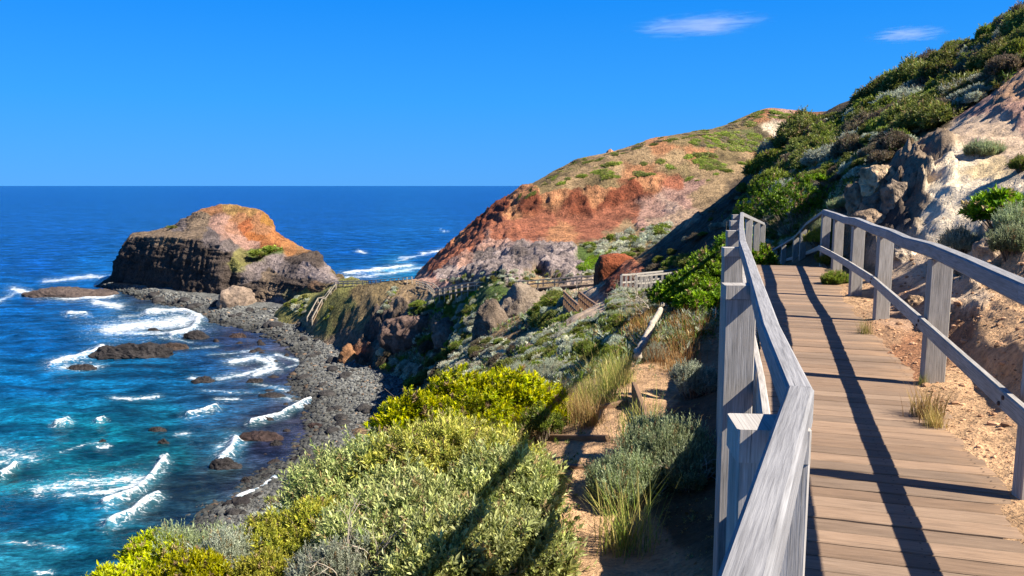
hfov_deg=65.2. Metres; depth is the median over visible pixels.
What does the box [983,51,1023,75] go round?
dry shrub
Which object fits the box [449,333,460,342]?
silver bush
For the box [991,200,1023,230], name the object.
shrub
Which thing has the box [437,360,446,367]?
pale bush
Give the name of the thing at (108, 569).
shrub
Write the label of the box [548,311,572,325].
green shrub
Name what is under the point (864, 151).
dry shrub
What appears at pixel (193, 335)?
sea rock
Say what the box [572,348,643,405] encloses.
grass tuft
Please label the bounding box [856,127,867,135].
heath shrub
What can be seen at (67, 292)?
sea rock
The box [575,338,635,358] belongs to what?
shrub
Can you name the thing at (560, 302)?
silver bush
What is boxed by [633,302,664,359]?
fallen pole
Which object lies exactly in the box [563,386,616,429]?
grass tuft
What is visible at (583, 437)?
timber sleeper
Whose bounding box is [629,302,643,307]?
heath shrub
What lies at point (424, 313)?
silver bush
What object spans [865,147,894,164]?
dry shrub
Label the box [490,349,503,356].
pale bush
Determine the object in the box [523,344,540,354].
silver bush
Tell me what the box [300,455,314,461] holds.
beach boulder
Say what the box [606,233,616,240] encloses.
green shrub
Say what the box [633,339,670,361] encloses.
shrub
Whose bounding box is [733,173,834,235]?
shrub
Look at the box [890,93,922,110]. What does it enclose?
heath shrub
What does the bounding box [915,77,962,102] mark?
heath shrub
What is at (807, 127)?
dry shrub
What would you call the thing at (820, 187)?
green shrub
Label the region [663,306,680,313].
silver bush
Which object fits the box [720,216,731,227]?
silver bush
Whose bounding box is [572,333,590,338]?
green shrub
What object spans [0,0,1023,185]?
sky
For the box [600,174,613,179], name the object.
green shrub
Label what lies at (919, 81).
dry shrub
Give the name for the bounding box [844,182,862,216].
rock
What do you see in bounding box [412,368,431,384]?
heath shrub
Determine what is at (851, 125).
dry shrub
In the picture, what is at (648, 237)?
silver bush
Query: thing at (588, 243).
green shrub
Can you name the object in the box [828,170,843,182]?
dry shrub
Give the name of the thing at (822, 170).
green shrub
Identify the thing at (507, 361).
heath shrub
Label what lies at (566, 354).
heath shrub
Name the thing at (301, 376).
beach boulder
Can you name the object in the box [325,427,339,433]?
beach boulder
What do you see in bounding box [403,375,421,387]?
green shrub
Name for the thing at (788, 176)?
heath shrub
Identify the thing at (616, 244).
pale bush
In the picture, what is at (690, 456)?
shrub
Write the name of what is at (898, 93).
silver bush
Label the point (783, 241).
silver bush
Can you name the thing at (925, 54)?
dry shrub
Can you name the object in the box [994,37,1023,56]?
green shrub
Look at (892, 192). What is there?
rock
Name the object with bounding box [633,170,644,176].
heath shrub
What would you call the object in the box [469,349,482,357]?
dry shrub
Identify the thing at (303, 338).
beach boulder
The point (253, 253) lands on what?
shrub
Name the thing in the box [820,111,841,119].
heath shrub
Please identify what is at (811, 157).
silver bush
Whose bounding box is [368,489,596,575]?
shrub
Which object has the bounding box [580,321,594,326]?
heath shrub
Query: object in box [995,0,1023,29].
dry shrub
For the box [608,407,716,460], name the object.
shrub
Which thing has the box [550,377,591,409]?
grass tuft
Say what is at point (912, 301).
rock
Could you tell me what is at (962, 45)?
dry shrub
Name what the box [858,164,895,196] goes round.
rock
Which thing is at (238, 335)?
sea rock
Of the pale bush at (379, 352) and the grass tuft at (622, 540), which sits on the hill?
the pale bush at (379, 352)
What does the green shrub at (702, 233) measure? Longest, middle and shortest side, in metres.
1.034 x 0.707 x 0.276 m
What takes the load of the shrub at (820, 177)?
on the hillside
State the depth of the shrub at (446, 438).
7.78 m
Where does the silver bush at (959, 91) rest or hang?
on the hillside
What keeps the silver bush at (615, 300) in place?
on the hillside
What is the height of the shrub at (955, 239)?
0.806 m
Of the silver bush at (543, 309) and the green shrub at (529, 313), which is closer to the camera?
the silver bush at (543, 309)
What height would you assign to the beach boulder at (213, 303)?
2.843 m
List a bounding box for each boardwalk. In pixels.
[334,277,412,287]
[434,275,593,303]
[753,265,1023,575]
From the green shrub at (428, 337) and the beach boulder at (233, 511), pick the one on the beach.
the beach boulder at (233, 511)
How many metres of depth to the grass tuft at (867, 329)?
9.24 m
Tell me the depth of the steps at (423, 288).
160.14 m
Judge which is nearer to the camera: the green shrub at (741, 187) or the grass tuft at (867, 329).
the grass tuft at (867, 329)
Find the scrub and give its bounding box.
[233,41,1004,529]
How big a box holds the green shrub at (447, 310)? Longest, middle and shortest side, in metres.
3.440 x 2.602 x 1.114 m
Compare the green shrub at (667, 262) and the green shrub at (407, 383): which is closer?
the green shrub at (667, 262)
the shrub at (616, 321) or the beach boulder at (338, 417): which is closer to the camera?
the shrub at (616, 321)
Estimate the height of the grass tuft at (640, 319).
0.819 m
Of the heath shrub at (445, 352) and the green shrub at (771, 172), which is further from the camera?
the heath shrub at (445, 352)
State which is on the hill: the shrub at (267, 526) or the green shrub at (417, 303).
the green shrub at (417, 303)
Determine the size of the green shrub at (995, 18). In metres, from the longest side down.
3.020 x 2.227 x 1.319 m
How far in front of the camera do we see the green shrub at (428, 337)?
140.21 m
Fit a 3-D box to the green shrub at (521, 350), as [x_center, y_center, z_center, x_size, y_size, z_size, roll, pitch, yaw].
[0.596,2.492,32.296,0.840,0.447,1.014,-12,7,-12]
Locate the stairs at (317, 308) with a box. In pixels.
[307,283,336,325]
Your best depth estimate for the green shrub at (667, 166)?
275.96 m
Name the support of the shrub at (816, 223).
on the hillside
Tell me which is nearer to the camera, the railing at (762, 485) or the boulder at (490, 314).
the railing at (762, 485)
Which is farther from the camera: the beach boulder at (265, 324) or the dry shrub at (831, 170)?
the beach boulder at (265, 324)
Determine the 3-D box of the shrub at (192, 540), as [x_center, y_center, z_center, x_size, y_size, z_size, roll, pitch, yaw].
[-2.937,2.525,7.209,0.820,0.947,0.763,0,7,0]
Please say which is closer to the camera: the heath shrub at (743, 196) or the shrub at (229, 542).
the shrub at (229, 542)
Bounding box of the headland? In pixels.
[100,204,368,303]
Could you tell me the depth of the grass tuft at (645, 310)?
18.85 m
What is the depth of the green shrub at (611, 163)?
282.10 m
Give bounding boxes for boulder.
[148,292,159,297]
[152,296,164,302]
[179,297,189,302]
[185,304,195,309]
[210,300,217,306]
[216,285,256,308]
[225,508,240,515]
[242,494,253,498]
[262,321,271,327]
[268,321,284,327]
[295,374,310,379]
[299,336,306,340]
[299,449,309,454]
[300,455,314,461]
[306,353,316,357]
[318,382,326,387]
[318,390,334,396]
[325,356,337,363]
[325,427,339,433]
[326,365,337,371]
[326,407,333,411]
[333,405,341,409]
[333,413,347,420]
[334,419,350,426]
[337,343,355,363]
[338,371,352,378]
[354,403,370,411]
[361,408,369,413]
[471,298,507,341]
[499,282,545,317]
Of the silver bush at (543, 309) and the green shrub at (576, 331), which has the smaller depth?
the green shrub at (576, 331)
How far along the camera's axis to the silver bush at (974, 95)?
28.89 m
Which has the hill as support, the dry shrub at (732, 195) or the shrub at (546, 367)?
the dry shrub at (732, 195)
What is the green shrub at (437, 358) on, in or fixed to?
on the hill
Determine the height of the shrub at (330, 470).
1.326 m
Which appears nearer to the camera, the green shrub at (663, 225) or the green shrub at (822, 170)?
the green shrub at (822, 170)
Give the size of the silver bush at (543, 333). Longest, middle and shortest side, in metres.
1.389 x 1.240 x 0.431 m
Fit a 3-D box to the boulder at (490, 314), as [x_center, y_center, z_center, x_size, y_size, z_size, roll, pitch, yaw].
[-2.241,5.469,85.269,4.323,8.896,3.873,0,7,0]
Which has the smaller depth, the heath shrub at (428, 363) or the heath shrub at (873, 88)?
the heath shrub at (873, 88)
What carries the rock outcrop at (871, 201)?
on the hillside
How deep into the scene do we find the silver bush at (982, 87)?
29.17 m
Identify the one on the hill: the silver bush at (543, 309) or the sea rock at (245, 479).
the silver bush at (543, 309)
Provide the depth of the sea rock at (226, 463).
102.55 m
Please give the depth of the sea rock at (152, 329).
199.72 m
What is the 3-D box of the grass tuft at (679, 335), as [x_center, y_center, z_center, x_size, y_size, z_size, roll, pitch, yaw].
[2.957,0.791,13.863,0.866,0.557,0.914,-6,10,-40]
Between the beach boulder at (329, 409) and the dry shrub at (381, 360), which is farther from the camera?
the dry shrub at (381, 360)
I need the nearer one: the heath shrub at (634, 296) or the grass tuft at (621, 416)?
the grass tuft at (621, 416)
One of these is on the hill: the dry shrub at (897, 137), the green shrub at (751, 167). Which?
the green shrub at (751, 167)
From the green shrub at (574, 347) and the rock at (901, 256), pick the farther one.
the green shrub at (574, 347)
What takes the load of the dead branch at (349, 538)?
on the hillside
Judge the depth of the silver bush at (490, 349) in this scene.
67.74 m
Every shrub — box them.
[85,557,152,575]
[113,527,199,572]
[135,545,240,575]
[142,515,228,561]
[165,225,177,228]
[180,517,266,567]
[227,540,296,575]
[238,501,321,562]
[244,249,267,256]
[257,244,282,252]
[268,424,450,512]
[276,486,333,514]
[276,486,360,545]
[283,530,375,575]
[309,450,498,575]
[343,524,386,575]
[347,404,560,483]
[363,361,573,442]
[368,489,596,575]
[375,356,389,365]
[383,349,392,356]
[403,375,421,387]
[408,300,426,306]
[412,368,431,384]
[413,334,424,341]
[423,358,437,367]
[425,332,432,341]
[428,367,437,375]
[432,353,442,361]
[435,364,448,376]
[441,348,455,355]
[443,306,452,313]
[443,339,449,347]
[447,338,464,349]
[447,436,576,522]
[448,309,456,318]
[459,333,467,339]
[460,305,471,315]
[467,346,480,356]
[468,337,482,347]
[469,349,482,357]
[482,337,492,343]
[486,355,499,367]
[489,356,522,371]
[495,345,506,350]
[502,339,511,345]
[504,356,563,378]
[505,343,520,354]
[507,280,514,286]
[517,345,532,354]
[518,400,568,445]
[524,350,544,362]
[526,309,538,315]
[526,360,542,369]
[527,309,559,327]
[531,296,559,313]
[534,336,553,347]
[535,332,552,341]
[538,289,569,300]
[542,343,558,357]
[542,350,555,359]
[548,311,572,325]
[562,351,572,360]
[563,310,580,319]
[568,354,582,360]
[571,340,586,351]
[572,326,588,334]
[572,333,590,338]
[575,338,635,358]
[579,444,668,510]
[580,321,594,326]
[581,242,595,246]
[595,334,607,344]
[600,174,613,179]
[601,323,612,331]
[602,312,626,325]
[604,302,623,311]
[606,161,618,166]
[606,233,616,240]
[606,308,636,317]
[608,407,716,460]
[610,315,658,329]
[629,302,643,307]
[630,293,645,299]
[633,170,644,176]
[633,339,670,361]
[635,246,645,251]
[642,172,655,175]
[642,432,716,492]
[644,266,720,311]
[645,262,660,271]
[645,306,657,312]
[651,227,663,234]
[652,255,663,262]
[658,267,671,270]
[659,222,669,228]
[660,255,678,266]
[664,164,675,168]
[666,248,676,254]
[666,356,717,399]
[671,252,691,267]
[671,286,720,313]
[673,246,721,284]
[678,258,689,267]
[684,232,701,241]
[685,225,781,267]
[692,152,702,156]
[697,231,707,235]
[703,152,718,156]
[707,207,717,213]
[717,241,779,264]
[719,168,732,171]
[727,192,741,199]
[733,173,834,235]
[735,182,748,192]
[736,192,748,203]
[741,148,783,176]
[744,207,764,220]
[746,166,795,197]
[752,228,770,241]
[752,248,767,264]
[759,160,775,171]
[766,161,787,171]
[766,214,783,226]
[766,222,783,233]
[769,116,826,147]
[769,229,780,238]
[773,175,795,181]
[773,234,792,246]
[774,151,791,166]
[775,105,824,136]
[781,132,820,153]
[786,143,815,163]
[789,152,806,169]
[790,157,811,168]
[792,221,802,229]
[793,118,829,137]
[795,168,814,184]
[799,172,831,189]
[800,227,832,252]
[801,136,827,146]
[803,117,841,135]
[807,137,832,153]
[808,210,832,242]
[809,127,840,146]
[810,125,836,134]
[810,162,837,175]
[813,250,845,265]
[816,129,846,146]
[819,179,834,188]
[819,269,848,284]
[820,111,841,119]
[820,121,844,135]
[826,166,838,175]
[826,196,846,211]
[827,111,846,122]
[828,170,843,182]
[829,130,866,155]
[840,109,873,132]
[840,149,857,159]
[841,103,853,111]
[842,106,858,121]
[845,103,885,118]
[845,105,871,121]
[847,155,866,169]
[848,71,897,104]
[850,95,871,111]
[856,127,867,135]
[857,90,906,109]
[857,115,880,129]
[857,129,881,142]
[857,142,876,158]
[864,119,872,132]
[865,98,900,120]
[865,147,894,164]
[868,111,883,131]
[869,129,888,144]
[875,94,917,127]
[875,128,914,150]
[881,51,929,87]
[883,78,911,91]
[886,94,961,131]
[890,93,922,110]
[900,75,936,90]
[901,106,918,130]
[911,46,965,81]
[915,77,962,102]
[916,47,934,60]
[921,74,950,92]
[922,41,956,61]
[929,58,950,79]
[934,222,979,253]
[935,95,955,103]
[940,36,969,48]
[944,78,985,98]
[945,82,967,96]
[946,69,979,82]
[948,44,983,74]
[954,40,968,51]
[956,50,976,66]
[957,184,1023,232]
[962,137,1008,156]
[963,35,1007,72]
[965,30,995,48]
[973,22,993,39]
[981,31,1008,47]
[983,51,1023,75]
[983,219,1023,261]
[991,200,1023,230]
[992,10,1008,29]
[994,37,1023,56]
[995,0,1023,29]
[997,6,1023,35]
[1000,23,1023,41]
[1003,153,1023,173]
[1007,20,1023,34]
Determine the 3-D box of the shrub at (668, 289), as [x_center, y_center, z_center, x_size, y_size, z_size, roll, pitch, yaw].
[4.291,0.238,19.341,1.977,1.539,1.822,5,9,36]
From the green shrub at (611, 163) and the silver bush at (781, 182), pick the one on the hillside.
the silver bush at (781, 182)
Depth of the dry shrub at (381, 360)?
146.75 m
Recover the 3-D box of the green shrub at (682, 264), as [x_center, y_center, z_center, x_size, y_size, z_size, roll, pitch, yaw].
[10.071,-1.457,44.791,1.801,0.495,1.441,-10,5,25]
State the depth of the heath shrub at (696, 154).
281.72 m
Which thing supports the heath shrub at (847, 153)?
on the hillside
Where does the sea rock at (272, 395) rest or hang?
in the sea
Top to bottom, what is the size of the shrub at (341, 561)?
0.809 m
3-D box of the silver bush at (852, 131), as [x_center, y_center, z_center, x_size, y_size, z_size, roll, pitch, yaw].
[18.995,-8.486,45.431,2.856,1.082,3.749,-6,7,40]
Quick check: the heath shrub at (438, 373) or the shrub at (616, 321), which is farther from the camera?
the heath shrub at (438, 373)
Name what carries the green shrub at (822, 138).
on the hill
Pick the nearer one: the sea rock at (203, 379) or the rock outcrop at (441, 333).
the rock outcrop at (441, 333)
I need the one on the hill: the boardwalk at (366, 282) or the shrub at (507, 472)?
the boardwalk at (366, 282)
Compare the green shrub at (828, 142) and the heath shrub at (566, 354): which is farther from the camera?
the green shrub at (828, 142)
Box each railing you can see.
[620,269,677,288]
[713,212,813,575]
[772,210,1023,499]
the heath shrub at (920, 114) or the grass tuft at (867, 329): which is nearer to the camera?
the grass tuft at (867, 329)
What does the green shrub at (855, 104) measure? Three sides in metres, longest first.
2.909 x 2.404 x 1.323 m
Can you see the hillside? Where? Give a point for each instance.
(939, 173)
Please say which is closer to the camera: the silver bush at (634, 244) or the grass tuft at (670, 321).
the grass tuft at (670, 321)
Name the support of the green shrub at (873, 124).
on the hillside
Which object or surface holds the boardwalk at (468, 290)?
on the hill
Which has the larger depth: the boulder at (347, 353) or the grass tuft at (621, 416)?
the boulder at (347, 353)
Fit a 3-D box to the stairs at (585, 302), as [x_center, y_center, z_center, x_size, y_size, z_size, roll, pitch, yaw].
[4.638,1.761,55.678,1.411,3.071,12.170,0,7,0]
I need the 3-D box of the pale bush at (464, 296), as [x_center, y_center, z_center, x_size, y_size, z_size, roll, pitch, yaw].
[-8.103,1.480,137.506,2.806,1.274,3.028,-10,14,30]
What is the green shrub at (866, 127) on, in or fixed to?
on the hillside
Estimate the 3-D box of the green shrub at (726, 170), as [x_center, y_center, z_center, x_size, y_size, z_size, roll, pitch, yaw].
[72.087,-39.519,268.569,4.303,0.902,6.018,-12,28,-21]
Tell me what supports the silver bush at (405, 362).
on the hill
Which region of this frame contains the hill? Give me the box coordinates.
[274,100,849,434]
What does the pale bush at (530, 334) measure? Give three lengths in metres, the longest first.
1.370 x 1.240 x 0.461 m
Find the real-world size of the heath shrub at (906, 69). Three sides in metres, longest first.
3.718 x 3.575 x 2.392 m
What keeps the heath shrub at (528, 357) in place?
on the hillside
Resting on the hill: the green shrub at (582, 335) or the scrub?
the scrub
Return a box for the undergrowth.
[374,52,1023,575]
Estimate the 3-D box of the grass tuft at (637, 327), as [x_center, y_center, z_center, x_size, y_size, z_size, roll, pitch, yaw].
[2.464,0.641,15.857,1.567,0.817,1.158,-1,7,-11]
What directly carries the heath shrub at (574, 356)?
on the hillside
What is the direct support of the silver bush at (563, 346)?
on the hillside
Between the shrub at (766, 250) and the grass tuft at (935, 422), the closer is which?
the grass tuft at (935, 422)
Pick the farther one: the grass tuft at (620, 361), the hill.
the hill
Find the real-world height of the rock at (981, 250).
0.524 m
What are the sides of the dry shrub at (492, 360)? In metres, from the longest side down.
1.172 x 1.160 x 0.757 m
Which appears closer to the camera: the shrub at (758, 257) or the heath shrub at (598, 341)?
the heath shrub at (598, 341)
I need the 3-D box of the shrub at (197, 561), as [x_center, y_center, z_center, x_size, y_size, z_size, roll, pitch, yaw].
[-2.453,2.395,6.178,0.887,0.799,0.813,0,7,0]
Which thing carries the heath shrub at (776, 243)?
on the hillside
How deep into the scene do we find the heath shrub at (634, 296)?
33.02 m
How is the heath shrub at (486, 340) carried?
on the hill
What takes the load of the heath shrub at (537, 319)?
on the hill
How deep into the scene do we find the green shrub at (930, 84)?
43.76 m
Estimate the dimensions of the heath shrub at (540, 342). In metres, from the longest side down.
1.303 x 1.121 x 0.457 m
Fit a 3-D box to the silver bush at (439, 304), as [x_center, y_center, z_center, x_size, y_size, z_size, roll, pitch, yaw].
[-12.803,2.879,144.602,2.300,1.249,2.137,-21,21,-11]
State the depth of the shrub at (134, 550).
6.97 m
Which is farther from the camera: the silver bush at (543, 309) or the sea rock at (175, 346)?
the sea rock at (175, 346)
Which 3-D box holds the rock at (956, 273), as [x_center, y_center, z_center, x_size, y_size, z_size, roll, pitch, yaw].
[6.057,-0.094,11.016,0.647,0.679,0.589,0,7,0]
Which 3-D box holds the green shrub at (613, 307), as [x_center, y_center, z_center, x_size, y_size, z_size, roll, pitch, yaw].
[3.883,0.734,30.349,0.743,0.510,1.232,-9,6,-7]
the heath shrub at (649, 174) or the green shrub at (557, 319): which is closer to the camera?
the green shrub at (557, 319)
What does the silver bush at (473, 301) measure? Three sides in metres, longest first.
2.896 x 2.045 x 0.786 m
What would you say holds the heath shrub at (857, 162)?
on the hillside
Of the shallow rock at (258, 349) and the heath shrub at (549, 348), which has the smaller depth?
the heath shrub at (549, 348)
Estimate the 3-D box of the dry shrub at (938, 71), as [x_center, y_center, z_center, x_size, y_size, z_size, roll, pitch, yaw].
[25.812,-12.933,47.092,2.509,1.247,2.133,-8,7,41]
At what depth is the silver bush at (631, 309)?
27.34 m
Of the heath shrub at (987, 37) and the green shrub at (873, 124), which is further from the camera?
the heath shrub at (987, 37)
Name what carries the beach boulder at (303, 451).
on the beach
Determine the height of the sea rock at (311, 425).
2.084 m
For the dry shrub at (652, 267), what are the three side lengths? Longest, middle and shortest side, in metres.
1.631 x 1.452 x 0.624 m
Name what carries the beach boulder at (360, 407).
on the beach
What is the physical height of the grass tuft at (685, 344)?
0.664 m
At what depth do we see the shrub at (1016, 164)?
13.84 m
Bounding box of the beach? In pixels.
[102,283,403,525]
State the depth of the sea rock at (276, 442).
111.18 m
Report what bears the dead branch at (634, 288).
on the hillside
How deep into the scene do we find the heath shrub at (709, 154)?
281.54 m
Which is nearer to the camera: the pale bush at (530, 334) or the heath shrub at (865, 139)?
the heath shrub at (865, 139)
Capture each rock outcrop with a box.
[377,312,428,354]
[431,317,453,349]
[843,192,879,247]
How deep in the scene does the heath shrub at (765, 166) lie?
53.49 m
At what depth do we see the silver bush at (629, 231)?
209.35 m
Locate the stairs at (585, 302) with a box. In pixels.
[563,291,596,314]
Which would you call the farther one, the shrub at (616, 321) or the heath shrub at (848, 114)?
the heath shrub at (848, 114)
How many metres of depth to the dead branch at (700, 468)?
7.06 m
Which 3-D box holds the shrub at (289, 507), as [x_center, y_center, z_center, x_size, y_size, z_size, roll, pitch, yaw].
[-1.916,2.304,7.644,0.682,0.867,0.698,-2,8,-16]
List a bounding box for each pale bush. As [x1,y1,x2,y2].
[375,348,384,355]
[402,362,418,372]
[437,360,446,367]
[455,359,471,368]
[456,293,466,301]
[463,316,471,323]
[469,360,481,367]
[479,348,488,357]
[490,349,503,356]
[508,336,522,345]
[527,331,538,340]
[532,352,542,359]
[549,287,561,290]
[550,330,566,338]
[555,334,574,344]
[596,241,608,247]
[596,244,607,252]
[611,239,624,247]
[614,233,628,239]
[617,246,630,251]
[657,220,673,225]
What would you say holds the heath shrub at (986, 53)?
on the hillside
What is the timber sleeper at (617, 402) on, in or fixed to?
on the hillside
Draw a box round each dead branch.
[305,493,406,575]
[606,269,654,300]
[608,285,670,313]
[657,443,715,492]
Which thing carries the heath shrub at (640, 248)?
on the hill
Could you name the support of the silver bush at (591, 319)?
on the hillside
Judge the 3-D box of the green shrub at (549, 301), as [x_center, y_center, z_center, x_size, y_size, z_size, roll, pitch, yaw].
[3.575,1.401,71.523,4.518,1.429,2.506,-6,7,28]
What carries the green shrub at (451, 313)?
on the hill
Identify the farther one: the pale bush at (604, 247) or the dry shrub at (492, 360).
the pale bush at (604, 247)
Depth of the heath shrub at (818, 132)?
52.15 m
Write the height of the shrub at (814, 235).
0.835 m
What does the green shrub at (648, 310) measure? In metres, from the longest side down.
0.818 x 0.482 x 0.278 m
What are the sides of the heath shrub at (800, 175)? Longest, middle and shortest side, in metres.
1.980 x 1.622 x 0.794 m
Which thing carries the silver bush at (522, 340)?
on the hillside
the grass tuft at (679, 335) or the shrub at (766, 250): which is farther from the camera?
the shrub at (766, 250)
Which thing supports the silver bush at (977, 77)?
on the hillside
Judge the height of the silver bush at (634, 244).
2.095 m
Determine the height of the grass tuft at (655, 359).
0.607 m
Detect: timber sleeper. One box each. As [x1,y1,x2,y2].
[548,434,609,441]
[556,463,596,470]
[589,399,627,411]
[631,382,648,417]
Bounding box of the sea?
[0,186,518,575]
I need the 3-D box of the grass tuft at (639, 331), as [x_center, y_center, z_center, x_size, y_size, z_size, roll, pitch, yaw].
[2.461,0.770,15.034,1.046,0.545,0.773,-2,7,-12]
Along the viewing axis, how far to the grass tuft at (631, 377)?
11.95 m
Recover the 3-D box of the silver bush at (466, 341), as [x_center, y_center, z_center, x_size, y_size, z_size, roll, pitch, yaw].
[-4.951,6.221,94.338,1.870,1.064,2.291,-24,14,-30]
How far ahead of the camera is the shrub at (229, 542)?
6.65 m
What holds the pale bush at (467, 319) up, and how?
on the hill
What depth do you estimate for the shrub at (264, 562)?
6.16 m
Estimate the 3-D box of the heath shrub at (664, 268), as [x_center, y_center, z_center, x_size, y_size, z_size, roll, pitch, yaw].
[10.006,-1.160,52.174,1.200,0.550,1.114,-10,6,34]
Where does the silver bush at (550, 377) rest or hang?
on the hillside
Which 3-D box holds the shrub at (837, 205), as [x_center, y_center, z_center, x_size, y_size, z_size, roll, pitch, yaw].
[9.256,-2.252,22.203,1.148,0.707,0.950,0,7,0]
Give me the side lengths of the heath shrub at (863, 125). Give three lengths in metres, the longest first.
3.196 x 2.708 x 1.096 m
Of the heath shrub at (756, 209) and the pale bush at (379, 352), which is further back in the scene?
the pale bush at (379, 352)
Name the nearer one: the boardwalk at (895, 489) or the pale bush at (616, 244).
the boardwalk at (895, 489)
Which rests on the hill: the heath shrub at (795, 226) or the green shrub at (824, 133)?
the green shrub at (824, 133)
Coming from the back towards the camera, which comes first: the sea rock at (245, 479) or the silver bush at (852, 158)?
the sea rock at (245, 479)
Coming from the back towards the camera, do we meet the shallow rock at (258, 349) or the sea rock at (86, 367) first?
the shallow rock at (258, 349)
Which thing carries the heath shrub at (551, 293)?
on the hill
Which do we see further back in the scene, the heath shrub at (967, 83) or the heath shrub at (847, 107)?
the heath shrub at (847, 107)
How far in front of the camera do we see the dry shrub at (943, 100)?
30.79 m
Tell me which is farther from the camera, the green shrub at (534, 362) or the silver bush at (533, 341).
the silver bush at (533, 341)
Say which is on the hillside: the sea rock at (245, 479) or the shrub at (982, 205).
the shrub at (982, 205)
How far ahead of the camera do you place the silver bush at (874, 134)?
33.85 m
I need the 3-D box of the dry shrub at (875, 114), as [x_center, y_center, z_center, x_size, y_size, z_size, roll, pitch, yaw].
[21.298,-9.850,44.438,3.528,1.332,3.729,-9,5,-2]
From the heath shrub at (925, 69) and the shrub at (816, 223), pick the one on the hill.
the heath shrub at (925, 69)
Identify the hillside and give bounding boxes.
[489,67,1023,575]
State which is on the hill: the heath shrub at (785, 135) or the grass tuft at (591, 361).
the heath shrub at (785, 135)
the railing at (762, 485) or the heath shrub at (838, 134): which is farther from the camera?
the heath shrub at (838, 134)
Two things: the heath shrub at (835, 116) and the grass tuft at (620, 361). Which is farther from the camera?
the heath shrub at (835, 116)
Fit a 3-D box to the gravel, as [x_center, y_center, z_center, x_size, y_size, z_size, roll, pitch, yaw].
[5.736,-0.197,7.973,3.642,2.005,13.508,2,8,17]
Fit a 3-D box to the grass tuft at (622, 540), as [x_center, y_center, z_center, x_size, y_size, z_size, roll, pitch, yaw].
[0.905,1.733,6.232,1.088,0.774,1.167,-6,10,-40]
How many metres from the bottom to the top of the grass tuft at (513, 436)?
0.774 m
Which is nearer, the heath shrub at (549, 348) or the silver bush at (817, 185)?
the heath shrub at (549, 348)
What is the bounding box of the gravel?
[842,211,1023,502]
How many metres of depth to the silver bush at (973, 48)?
46.23 m
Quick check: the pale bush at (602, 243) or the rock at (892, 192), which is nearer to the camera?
the rock at (892, 192)
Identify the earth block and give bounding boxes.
[593,253,633,286]
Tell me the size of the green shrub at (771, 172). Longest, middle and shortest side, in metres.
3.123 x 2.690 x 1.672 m
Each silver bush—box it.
[395,357,409,373]
[420,310,433,314]
[435,300,443,307]
[442,359,453,368]
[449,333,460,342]
[462,337,471,345]
[465,318,474,325]
[468,365,482,372]
[469,299,476,304]
[485,343,502,353]
[515,335,528,346]
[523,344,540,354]
[530,336,539,344]
[533,327,556,337]
[540,306,557,313]
[547,371,564,379]
[555,335,582,353]
[556,296,562,306]
[556,310,565,316]
[559,362,574,371]
[583,317,597,321]
[601,334,627,345]
[605,297,629,306]
[607,291,627,298]
[611,286,635,293]
[622,307,639,312]
[624,227,634,233]
[629,286,645,293]
[631,240,644,247]
[637,238,646,243]
[640,233,655,241]
[653,234,664,239]
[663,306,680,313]
[708,221,722,230]
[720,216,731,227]
[754,134,777,153]
[768,177,792,192]
[777,221,795,235]
[778,235,799,244]
[798,143,848,166]
[808,182,824,189]
[810,161,827,170]
[831,128,857,138]
[841,108,853,119]
[848,149,861,160]
[868,83,924,103]
[869,129,887,142]
[937,72,991,93]
[946,82,983,99]
[952,89,987,104]
[956,38,991,58]
[967,84,996,93]
[991,30,999,39]
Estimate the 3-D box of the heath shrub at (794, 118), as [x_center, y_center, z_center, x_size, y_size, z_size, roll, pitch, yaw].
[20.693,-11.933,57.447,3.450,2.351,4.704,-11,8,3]
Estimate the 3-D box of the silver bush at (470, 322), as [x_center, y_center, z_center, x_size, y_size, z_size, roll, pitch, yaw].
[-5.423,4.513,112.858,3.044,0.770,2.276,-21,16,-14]
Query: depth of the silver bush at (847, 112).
52.13 m
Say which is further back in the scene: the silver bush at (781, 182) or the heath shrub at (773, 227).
the silver bush at (781, 182)
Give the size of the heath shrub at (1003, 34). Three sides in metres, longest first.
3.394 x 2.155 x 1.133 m
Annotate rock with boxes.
[21,286,97,297]
[66,364,96,370]
[88,342,173,359]
[95,288,118,296]
[148,328,160,330]
[148,427,166,431]
[157,438,169,443]
[161,342,188,350]
[183,330,209,339]
[191,376,214,383]
[209,457,242,469]
[222,496,253,506]
[229,333,246,337]
[239,430,283,440]
[240,477,249,482]
[246,378,262,382]
[254,347,264,351]
[258,392,285,397]
[270,439,282,445]
[307,422,322,428]
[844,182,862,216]
[850,208,885,238]
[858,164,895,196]
[880,179,907,214]
[892,248,916,268]
[904,295,924,307]
[925,269,962,286]
[972,237,1000,261]
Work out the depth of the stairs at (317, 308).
191.84 m
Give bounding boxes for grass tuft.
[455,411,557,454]
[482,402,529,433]
[544,456,690,563]
[548,379,615,425]
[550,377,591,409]
[555,377,577,394]
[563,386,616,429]
[564,370,607,407]
[568,365,605,401]
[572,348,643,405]
[582,351,603,369]
[585,348,631,389]
[586,368,688,446]
[599,356,628,373]
[605,346,637,375]
[606,346,643,384]
[617,304,667,336]
[619,301,662,333]
[626,298,666,318]
[628,321,668,346]
[629,316,661,338]
[632,329,678,367]
[651,333,709,375]
[656,304,695,328]
[662,327,708,362]
[663,320,709,349]
[666,342,707,371]
[671,302,715,338]
[854,317,876,334]
[899,378,957,422]
[915,401,953,429]
[916,372,930,386]
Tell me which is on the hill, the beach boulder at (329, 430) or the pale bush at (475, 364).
the pale bush at (475, 364)
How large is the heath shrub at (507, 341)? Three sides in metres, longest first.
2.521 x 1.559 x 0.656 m
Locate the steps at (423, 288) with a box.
[416,280,438,297]

